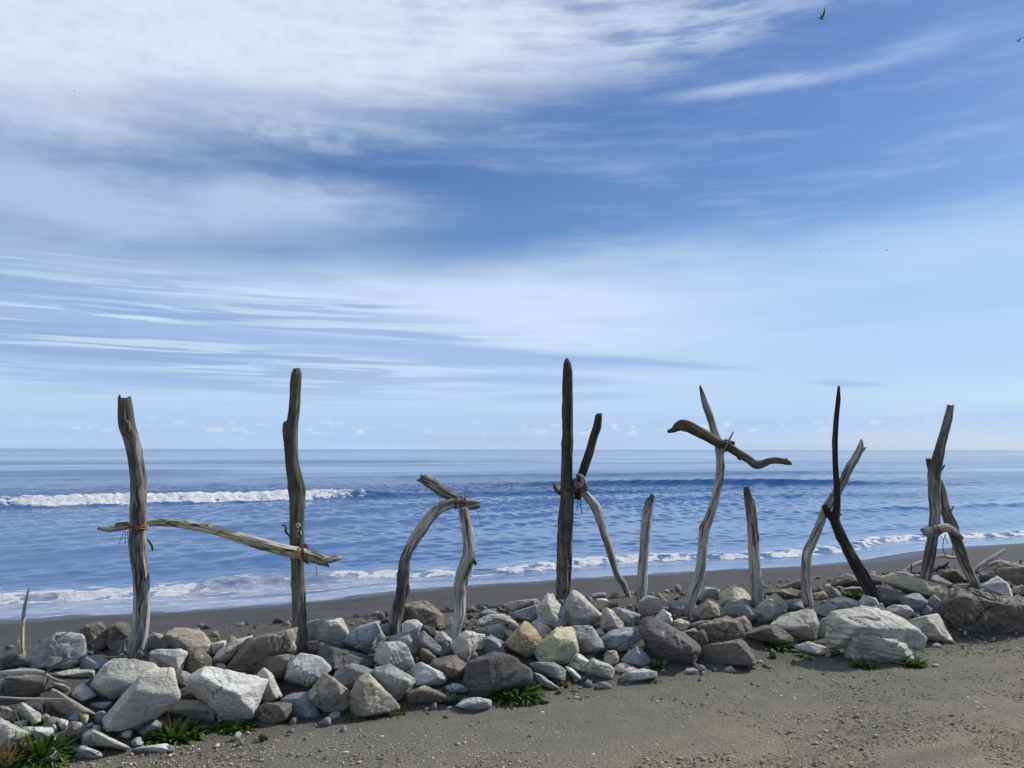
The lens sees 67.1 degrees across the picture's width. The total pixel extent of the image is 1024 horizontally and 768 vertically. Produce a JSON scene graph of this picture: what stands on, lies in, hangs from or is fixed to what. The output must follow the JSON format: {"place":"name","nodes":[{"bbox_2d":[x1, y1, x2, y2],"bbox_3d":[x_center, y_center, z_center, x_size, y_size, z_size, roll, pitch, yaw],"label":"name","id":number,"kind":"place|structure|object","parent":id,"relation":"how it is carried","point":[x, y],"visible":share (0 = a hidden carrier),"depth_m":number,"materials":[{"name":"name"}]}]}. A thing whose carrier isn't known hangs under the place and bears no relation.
{"place":"outdoors","nodes":[
{"label":"outdoors","id":0,"kind":"place"},
{"bbox_2d":[0,448,1023,619],"bbox_3d":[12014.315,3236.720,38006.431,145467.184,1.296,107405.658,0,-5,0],"label":"sea","id":1,"kind":"structure","parent":0,"point":[366,511],"depth_m":48.33,"materials":[{"name":"liquid"}]},
{"bbox_2d":[0,563,1023,767],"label":"gravel ground","id":2,"kind":"structure","parent":0,"point":[603,731],"depth_m":4.82,"materials":[{"name":"gravel"}]},
{"bbox_2d":[0,649,18,669],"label":"boulder","id":3,"kind":"object","parent":2,"relation":"on","point":[6,657],"visible":0.86,"depth_m":4.97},
{"bbox_2d":[0,705,19,721],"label":"stone","id":4,"kind":"object","parent":2,"relation":"on","point":[7,713],"visible":0.79,"depth_m":4.41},
{"bbox_2d":[0,718,30,753],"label":"boulder","id":5,"kind":"object","parent":2,"relation":"on","point":[10,733],"visible":0.82,"depth_m":4.13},
{"bbox_2d":[0,737,36,767],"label":"grass tuft","id":6,"kind":"object","parent":2,"relation":"on","point":[7,758],"visible":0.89,"depth_m":4.09,"materials":[{"name":"green plant"}]},
{"bbox_2d":[17,585,29,654],"bbox_3d":[-3.369,1.669,5.316,0.078,0.560,0.040,-3,-6,32],"label":"driftwood stick","id":7,"kind":"object","parent":2,"relation":"on","point":[21,645],"visible":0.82,"depth_m":5.30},
{"bbox_2d":[4,675,46,695],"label":"boulder","id":8,"kind":"object","parent":2,"relation":"on","point":[28,685],"visible":0.91,"depth_m":4.62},
{"bbox_2d":[20,702,40,724],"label":"stone","id":9,"kind":"object","parent":2,"relation":"on","point":[27,711],"visible":0.99,"depth_m":4.40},
{"bbox_2d":[4,753,72,767],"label":"weed plant","id":10,"kind":"object","parent":2,"relation":"on","point":[41,766],"visible":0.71,"depth_m":4.11,"materials":[{"name":"green plant"}]},
{"bbox_2d":[22,726,55,739],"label":"stone","id":11,"kind":"object","parent":2,"relation":"on","point":[45,732],"visible":0.59,"depth_m":4.28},
{"bbox_2d":[7,700,83,767],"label":"weed plant","id":12,"kind":"object","parent":2,"relation":"on","point":[50,745],"visible":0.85,"depth_m":4.18,"materials":[{"name":"green plant"}]},
{"bbox_2d":[27,631,88,668],"bbox_3d":[-2.983,1.755,5.070,0.420,0.283,0.312,0,-5,0],"label":"boulder","id":13,"kind":"object","parent":2,"relation":"on","point":[53,649],"visible":0.81,"depth_m":4.98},
{"bbox_2d":[48,688,94,716],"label":"boulder","id":14,"kind":"object","parent":2,"relation":"on","point":[65,705],"visible":0.86,"depth_m":4.51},
{"bbox_2d":[0,657,79,687],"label":"driftwood branch","id":15,"kind":"object","parent":14,"relation":"on","point":[27,671],"visible":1,"depth_m":4.55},
{"bbox_2d":[52,669,94,676],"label":"stone","id":16,"kind":"object","parent":2,"relation":"on","point":[78,673],"visible":0.98,"depth_m":4.88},
{"bbox_2d":[67,721,89,741],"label":"stone","id":17,"kind":"object","parent":2,"relation":"on","point":[77,729],"visible":0.81,"depth_m":4.35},
{"bbox_2d":[71,683,95,701],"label":"stone","id":18,"kind":"object","parent":2,"relation":"on","point":[82,692],"visible":0.99,"depth_m":4.65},
{"bbox_2d":[72,745,101,758],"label":"stone","id":19,"kind":"object","parent":2,"relation":"on","point":[84,751],"visible":0.99,"depth_m":4.21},
{"bbox_2d":[79,655,107,669],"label":"stone","id":20,"kind":"object","parent":2,"relation":"on","point":[89,662],"visible":0.82,"depth_m":5.00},
{"bbox_2d":[79,621,130,650],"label":"boulder","id":21,"kind":"object","parent":2,"relation":"on","point":[98,636],"visible":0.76,"depth_m":5.43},
{"bbox_2d":[80,729,129,748],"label":"boulder","id":22,"kind":"object","parent":2,"relation":"on","point":[92,737],"visible":0.98,"depth_m":4.30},
{"bbox_2d":[109,637,129,654],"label":"stone","id":23,"kind":"object","parent":2,"relation":"on","point":[122,645],"visible":0.66,"depth_m":5.36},
{"bbox_2d":[90,658,159,699],"bbox_3d":[-2.393,1.850,4.808,0.482,0.311,0.330,0,-5,0],"label":"boulder","id":24,"kind":"object","parent":2,"relation":"on","point":[114,678],"visible":0.68,"depth_m":4.70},
{"bbox_2d":[102,667,180,733],"bbox_3d":[-2.192,1.886,4.554,0.390,0.426,0.328,3,-6,-33],"label":"boulder","id":25,"kind":"object","parent":2,"relation":"on","point":[149,696],"visible":0.95,"depth_m":4.46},
{"bbox_2d":[134,743,173,752],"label":"stone","id":26,"kind":"object","parent":2,"relation":"on","point":[160,748],"visible":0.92,"depth_m":4.33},
{"bbox_2d":[147,633,170,649],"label":"stone","id":27,"kind":"object","parent":2,"relation":"on","point":[155,641],"visible":0.7,"depth_m":5.44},
{"bbox_2d":[149,649,187,670],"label":"boulder","id":28,"kind":"object","parent":2,"relation":"on","point":[175,659],"visible":0.9,"depth_m":5.13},
{"bbox_2d":[140,710,210,745],"bbox_3d":[-1.998,2.020,4.546,0.431,0.188,0.344,0,-5,0],"label":"weed plant","id":29,"kind":"object","parent":2,"relation":"on","point":[175,732],"visible":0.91,"depth_m":4.51,"materials":[{"name":"green plant"}]},
{"bbox_2d":[163,628,212,654],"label":"boulder","id":30,"kind":"object","parent":2,"relation":"on","point":[186,639],"visible":0.72,"depth_m":5.43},
{"bbox_2d":[167,699,214,721],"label":"boulder","id":31,"kind":"object","parent":2,"relation":"on","point":[202,711],"visible":0.84,"depth_m":4.73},
{"bbox_2d":[183,648,211,673],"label":"boulder","id":32,"kind":"object","parent":2,"relation":"on","point":[197,658],"visible":0.72,"depth_m":5.17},
{"bbox_2d":[97,368,341,658],"bbox_3d":[-2.103,0.948,5.525,1.826,2.171,0.424,0,-5,-2],"label":"driftwood letter","id":33,"kind":"object","parent":2,"relation":"on","point":[295,551],"visible":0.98,"depth_m":5.40,"materials":[{"name":"brown"}]},
{"bbox_2d":[183,666,267,720],"bbox_3d":[-1.814,1.966,4.870,0.521,0.409,0.421,0,-5,0],"label":"boulder","id":34,"kind":"object","parent":2,"relation":"on","point":[227,694],"visible":0.88,"depth_m":4.75,"materials":[{"name":"stone"}]},
{"bbox_2d":[212,635,252,663],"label":"boulder","id":35,"kind":"object","parent":2,"relation":"on","point":[225,654],"visible":0.76,"depth_m":5.34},
{"bbox_2d":[208,717,262,734],"bbox_3d":[-1.687,2.088,4.728,0.329,0.073,0.247,-2,-5,24],"label":"weed plant","id":36,"kind":"object","parent":2,"relation":"on","point":[235,724],"visible":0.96,"depth_m":4.71,"materials":[{"name":"green plant"}]},
{"bbox_2d":[227,627,297,673],"bbox_3d":[-1.743,1.877,5.381,0.497,0.361,0.352,-2,-5,22],"label":"boulder","id":37,"kind":"object","parent":2,"relation":"on","point":[250,653],"visible":0.75,"depth_m":5.26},
{"bbox_2d":[257,668,283,702],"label":"boulder","id":38,"kind":"object","parent":2,"relation":"on","point":[272,691],"visible":0.66,"depth_m":5.04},
{"bbox_2d":[251,654,294,680],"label":"boulder","id":39,"kind":"object","parent":2,"relation":"on","point":[276,666],"visible":0.51,"depth_m":5.25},
{"bbox_2d":[257,702,291,723],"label":"boulder","id":40,"kind":"object","parent":2,"relation":"on","point":[276,712],"visible":0.92,"depth_m":4.79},
{"bbox_2d":[281,692,319,717],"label":"boulder","id":41,"kind":"object","parent":2,"relation":"on","point":[303,705],"visible":0.81,"depth_m":4.89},
{"bbox_2d":[283,653,331,686],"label":"boulder","id":42,"kind":"object","parent":2,"relation":"on","point":[306,670],"visible":0.93,"depth_m":5.20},
{"bbox_2d":[307,617,348,645],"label":"boulder","id":43,"kind":"object","parent":2,"relation":"on","point":[333,631],"visible":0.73,"depth_m":5.67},
{"bbox_2d":[308,673,350,712],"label":"boulder","id":44,"kind":"object","parent":2,"relation":"on","point":[328,693],"visible":0.91,"depth_m":4.90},
{"bbox_2d":[318,644,375,672],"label":"boulder","id":45,"kind":"object","parent":2,"relation":"on","point":[335,658],"visible":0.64,"depth_m":5.37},
{"bbox_2d":[333,663,373,690],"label":"boulder","id":46,"kind":"object","parent":2,"relation":"on","point":[347,676],"visible":0.5,"depth_m":5.13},
{"bbox_2d":[340,621,385,654],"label":"boulder","id":47,"kind":"object","parent":2,"relation":"on","point":[367,638],"visible":0.97,"depth_m":5.55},
{"bbox_2d":[349,672,399,716],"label":"boulder","id":48,"kind":"object","parent":2,"relation":"on","point":[370,696],"visible":0.88,"depth_m":4.88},
{"bbox_2d":[372,663,414,700],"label":"boulder","id":49,"kind":"object","parent":2,"relation":"on","point":[396,683],"visible":0.85,"depth_m":5.05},
{"bbox_2d":[374,641,414,670],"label":"boulder","id":50,"kind":"object","parent":2,"relation":"on","point":[397,654],"visible":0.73,"depth_m":5.37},
{"bbox_2d":[391,631,419,654],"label":"boulder","id":51,"kind":"object","parent":2,"relation":"on","point":[406,638],"visible":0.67,"depth_m":5.55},
{"bbox_2d":[401,619,422,639],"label":"stone","id":52,"kind":"object","parent":2,"relation":"on","point":[413,627],"visible":0.72,"depth_m":5.81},
{"bbox_2d":[403,601,444,629],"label":"boulder","id":53,"kind":"object","parent":2,"relation":"on","point":[427,613],"visible":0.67,"depth_m":6.07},
{"bbox_2d":[410,662,446,686],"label":"boulder","id":54,"kind":"object","parent":2,"relation":"on","point":[422,673],"visible":0.82,"depth_m":5.22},
{"bbox_2d":[415,631,441,655],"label":"boulder","id":55,"kind":"object","parent":2,"relation":"on","point":[424,639],"visible":0.81,"depth_m":5.55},
{"bbox_2d":[405,685,457,703],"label":"boulder","id":56,"kind":"object","parent":2,"relation":"on","point":[424,694],"visible":0.98,"depth_m":5.03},
{"bbox_2d":[389,474,480,639],"bbox_3d":[-0.598,1.372,5.989,0.728,1.327,0.298,-1,-5,15],"label":"driftwood letter","id":57,"kind":"object","parent":2,"relation":"on","point":[463,505],"visible":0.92,"depth_m":5.97,"materials":[{"name":"wood"}]},
{"bbox_2d":[431,655,465,678],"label":"boulder","id":58,"kind":"object","parent":2,"relation":"on","point":[451,666],"visible":0.86,"depth_m":5.32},
{"bbox_2d":[450,630,485,661],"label":"boulder","id":59,"kind":"object","parent":2,"relation":"on","point":[464,644],"visible":0.87,"depth_m":5.54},
{"bbox_2d":[456,697,491,709],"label":"stone","id":60,"kind":"object","parent":2,"relation":"on","point":[476,703],"visible":0.94,"depth_m":4.98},
{"bbox_2d":[475,623,504,639],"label":"boulder","id":61,"kind":"object","parent":2,"relation":"on","point":[497,631],"visible":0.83,"depth_m":5.92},
{"bbox_2d":[481,635,504,652],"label":"boulder","id":62,"kind":"object","parent":2,"relation":"on","point":[490,643],"visible":0.82,"depth_m":5.68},
{"bbox_2d":[476,614,516,626],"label":"boulder","id":63,"kind":"object","parent":2,"relation":"on","point":[488,619],"visible":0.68,"depth_m":6.17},
{"bbox_2d":[461,651,532,696],"bbox_3d":[-0.101,2.001,5.275,0.492,0.353,0.373,0,-5,0],"label":"boulder","id":64,"kind":"object","parent":2,"relation":"on","point":[487,673],"visible":0.88,"depth_m":5.17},
{"bbox_2d":[5,559,1023,767],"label":"rubble","id":65,"kind":"object","parent":2,"relation":"on","point":[326,721],"visible":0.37,"depth_m":6.01,"materials":[{"name":"stone"}]},
{"bbox_2d":[488,681,545,707],"bbox_3d":[0.011,2.087,5.260,0.481,0.172,0.419,0,-5,0],"label":"weed plant","id":66,"kind":"object","parent":2,"relation":"on","point":[520,697],"visible":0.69,"depth_m":5.16,"materials":[{"name":"green plant"}]},
{"bbox_2d":[503,621,541,656],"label":"boulder","id":67,"kind":"object","parent":2,"relation":"on","point":[524,639],"visible":0.95,"depth_m":5.71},
{"bbox_2d":[505,599,539,611],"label":"boulder","id":68,"kind":"object","parent":2,"relation":"on","point":[512,606],"visible":0.63,"depth_m":6.73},
{"bbox_2d":[509,603,539,621],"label":"boulder","id":69,"kind":"object","parent":2,"relation":"on","point":[527,613],"visible":0.75,"depth_m":6.38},
{"bbox_2d":[532,618,551,639],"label":"boulder","id":70,"kind":"object","parent":2,"relation":"on","point":[542,628],"visible":0.63,"depth_m":5.98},
{"bbox_2d":[529,662,565,680],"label":"boulder","id":71,"kind":"object","parent":2,"relation":"on","point":[555,671],"visible":0.91,"depth_m":5.48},
{"bbox_2d":[536,593,567,629],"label":"boulder","id":72,"kind":"object","parent":2,"relation":"on","point":[551,611],"visible":0.8,"depth_m":6.22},
{"bbox_2d":[534,626,578,664],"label":"boulder","id":73,"kind":"object","parent":2,"relation":"on","point":[558,645],"visible":0.92,"depth_m":5.68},
{"bbox_2d":[567,653,588,671],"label":"stone","id":74,"kind":"object","parent":2,"relation":"on","point":[578,662],"visible":0.9,"depth_m":5.67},
{"bbox_2d":[565,590,600,625],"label":"boulder","id":75,"kind":"object","parent":2,"relation":"on","point":[580,609],"visible":0.85,"depth_m":6.29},
{"bbox_2d":[569,625,608,654],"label":"boulder","id":76,"kind":"object","parent":2,"relation":"on","point":[589,640],"visible":0.77,"depth_m":5.85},
{"bbox_2d":[553,358,630,599],"bbox_3d":[0.787,0.989,7.473,0.773,2.498,0.186,0,-5,0],"label":"driftwood letter","id":77,"kind":"object","parent":2,"relation":"on","point":[570,490],"visible":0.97,"depth_m":7.43,"materials":[{"name":"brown wood"}]},
{"bbox_2d":[585,658,614,678],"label":"boulder","id":78,"kind":"object","parent":2,"relation":"on","point":[596,667],"visible":0.99,"depth_m":5.60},
{"bbox_2d":[600,607,625,630],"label":"boulder","id":79,"kind":"object","parent":2,"relation":"on","point":[610,620],"visible":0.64,"depth_m":6.20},
{"bbox_2d":[601,627,641,651],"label":"boulder","id":80,"kind":"object","parent":2,"relation":"on","point":[622,639],"visible":0.98,"depth_m":5.94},
{"bbox_2d":[611,607,639,626],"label":"boulder","id":81,"kind":"object","parent":2,"relation":"on","point":[628,618],"visible":0.72,"depth_m":6.30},
{"bbox_2d":[620,646,652,666],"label":"boulder","id":82,"kind":"object","parent":2,"relation":"on","point":[637,656],"visible":0.97,"depth_m":5.77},
{"bbox_2d":[620,668,657,681],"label":"stone","id":83,"kind":"object","parent":2,"relation":"on","point":[637,675],"visible":0.99,"depth_m":5.57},
{"bbox_2d":[636,493,654,603],"bbox_3d":[1.210,1.561,7.017,0.184,1.135,0.110,0,-5,0],"label":"driftwood letter","id":84,"kind":"object","parent":2,"relation":"on","point":[643,557],"visible":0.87,"depth_m":6.99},
{"bbox_2d":[638,595,668,615],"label":"boulder","id":85,"kind":"object","parent":2,"relation":"on","point":[649,605],"visible":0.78,"depth_m":6.57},
{"bbox_2d":[638,616,702,664],"bbox_3d":[1.238,1.998,5.936,0.520,0.381,0.381,0,-5,0],"label":"boulder","id":86,"kind":"object","parent":2,"relation":"on","point":[662,640],"visible":0.91,"depth_m":5.84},
{"bbox_2d":[690,598,724,620],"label":"boulder","id":87,"kind":"object","parent":2,"relation":"on","point":[707,609],"visible":0.94,"depth_m":6.65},
{"bbox_2d":[698,587,719,602],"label":"boulder","id":88,"kind":"object","parent":2,"relation":"on","point":[705,593],"visible":0.7,"depth_m":7.20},
{"bbox_2d":[697,616,744,642],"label":"boulder","id":89,"kind":"object","parent":2,"relation":"on","point":[723,629],"visible":0.8,"depth_m":6.26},
{"bbox_2d":[701,639,756,666],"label":"boulder","id":90,"kind":"object","parent":2,"relation":"on","point":[737,652],"visible":0.97,"depth_m":5.92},
{"bbox_2d":[667,385,791,615],"bbox_3d":[1.920,1.066,6.804,1.091,2.131,0.210,0,-5,4],"label":"driftwood letter","id":91,"kind":"object","parent":2,"relation":"on","point":[713,438],"visible":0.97,"depth_m":6.80,"materials":[{"name":"wood"}]},
{"bbox_2d":[718,583,750,606],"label":"boulder","id":92,"kind":"object","parent":2,"relation":"on","point":[735,591],"visible":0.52,"depth_m":7.16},
{"bbox_2d":[723,598,756,620],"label":"boulder","id":93,"kind":"object","parent":2,"relation":"on","point":[736,608],"visible":0.77,"depth_m":6.88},
{"bbox_2d":[743,486,762,605],"bbox_3d":[2.308,1.590,7.383,0.162,1.222,0.132,0,-5,0],"label":"driftwood letter","id":94,"kind":"object","parent":2,"relation":"on","point":[755,580],"visible":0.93,"depth_m":7.35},
{"bbox_2d":[754,597,781,621],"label":"boulder","id":95,"kind":"object","parent":2,"relation":"on","point":[767,609],"visible":0.83,"depth_m":7.00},
{"bbox_2d":[744,625,797,645],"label":"boulder","id":96,"kind":"object","parent":2,"relation":"on","point":[769,634],"visible":0.84,"depth_m":6.52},
{"bbox_2d":[764,588,801,597],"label":"boulder","id":97,"kind":"object","parent":2,"relation":"on","point":[789,593],"visible":0.84,"depth_m":7.48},
{"bbox_2d":[770,609,818,640],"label":"boulder","id":98,"kind":"object","parent":2,"relation":"on","point":[801,625],"visible":0.77,"depth_m":6.69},
{"bbox_2d":[793,641,839,655],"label":"boulder","id":99,"kind":"object","parent":2,"relation":"on","point":[811,648],"visible":0.92,"depth_m":6.41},
{"bbox_2d":[810,603,842,616],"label":"boulder","id":100,"kind":"object","parent":2,"relation":"on","point":[824,609],"visible":0.74,"depth_m":7.16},
{"bbox_2d":[800,386,884,606],"bbox_3d":[3.162,1.129,7.449,0.798,2.228,0.152,0,-5,0],"label":"driftwood letter","id":101,"kind":"object","parent":2,"relation":"on","point":[858,568],"visible":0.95,"depth_m":7.39,"materials":[{"name":"wood"}]},
{"bbox_2d":[830,596,859,608],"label":"boulder","id":102,"kind":"object","parent":2,"relation":"on","point":[845,602],"visible":0.77,"depth_m":7.22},
{"bbox_2d":[831,573,860,587],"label":"boulder","id":103,"kind":"object","parent":2,"relation":"on","point":[846,580],"visible":0.75,"depth_m":7.94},
{"bbox_2d":[824,605,926,662],"bbox_3d":[2.993,2.092,6.334,0.850,0.522,0.499,0,-5,0],"label":"boulder","id":104,"kind":"object","parent":2,"relation":"on","point":[863,632],"visible":0.86,"depth_m":6.21,"materials":[{"name":"stone"}]},
{"bbox_2d":[876,586,906,605],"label":"boulder","id":105,"kind":"object","parent":2,"relation":"on","point":[889,597],"visible":0.69,"depth_m":7.43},
{"bbox_2d":[885,605,913,619],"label":"boulder","id":106,"kind":"object","parent":2,"relation":"on","point":[906,612],"visible":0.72,"depth_m":7.14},
{"bbox_2d":[898,593,927,611],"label":"boulder","id":107,"kind":"object","parent":2,"relation":"on","point":[915,602],"visible":0.81,"depth_m":7.35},
{"bbox_2d":[878,573,949,599],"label":"boulder","id":108,"kind":"object","parent":2,"relation":"on","point":[926,589],"visible":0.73,"depth_m":7.60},
{"bbox_2d":[900,656,931,668],"bbox_3d":[3.174,2.198,6.092,0.256,0.086,0.223,0,-5,0],"label":"weed plant","id":109,"kind":"object","parent":2,"relation":"on","point":[914,663],"visible":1,"depth_m":6.07,"materials":[{"name":"green plant"}]},
{"bbox_2d":[908,613,952,642],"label":"boulder","id":110,"kind":"object","parent":2,"relation":"on","point":[932,627],"visible":0.82,"depth_m":6.80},
{"bbox_2d":[920,404,979,598],"bbox_3d":[4.407,1.240,7.862,0.706,2.066,0.207,2,-5,-17],"label":"driftwood letter","id":111,"kind":"object","parent":2,"relation":"on","point":[935,528],"visible":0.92,"depth_m":7.81,"materials":[{"name":"wood"}]},
{"bbox_2d":[936,569,965,582],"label":"boulder","id":112,"kind":"object","parent":2,"relation":"on","point":[953,575],"visible":0.87,"depth_m":8.22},
{"bbox_2d":[932,588,1023,633],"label":"boulder","id":113,"kind":"object","parent":2,"relation":"on","point":[972,610],"visible":0.76,"depth_m":7.09,"materials":[{"name":"stone"}]},
{"bbox_2d":[981,576,1012,595],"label":"boulder","id":114,"kind":"object","parent":2,"relation":"on","point":[998,585],"visible":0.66,"depth_m":7.77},
{"bbox_2d":[979,559,1022,571],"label":"boulder","id":115,"kind":"object","parent":2,"relation":"on","point":[994,565],"visible":0.48,"depth_m":8.97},
{"bbox_2d":[995,566,1023,585],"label":"boulder","id":116,"kind":"object","parent":2,"relation":"on","point":[1014,575],"visible":0.89,"depth_m":8.21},
{"bbox_2d":[0,543,1023,646],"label":"beach","id":117,"kind":"structure","parent":0,"point":[360,605],"depth_m":16.70,"materials":[{"name":"sand"}]},
{"bbox_2d":[0,0,1023,449],"label":"sky","id":118,"kind":"structure","parent":0,"point":[421,210],"materials":[{"name":"blue"}]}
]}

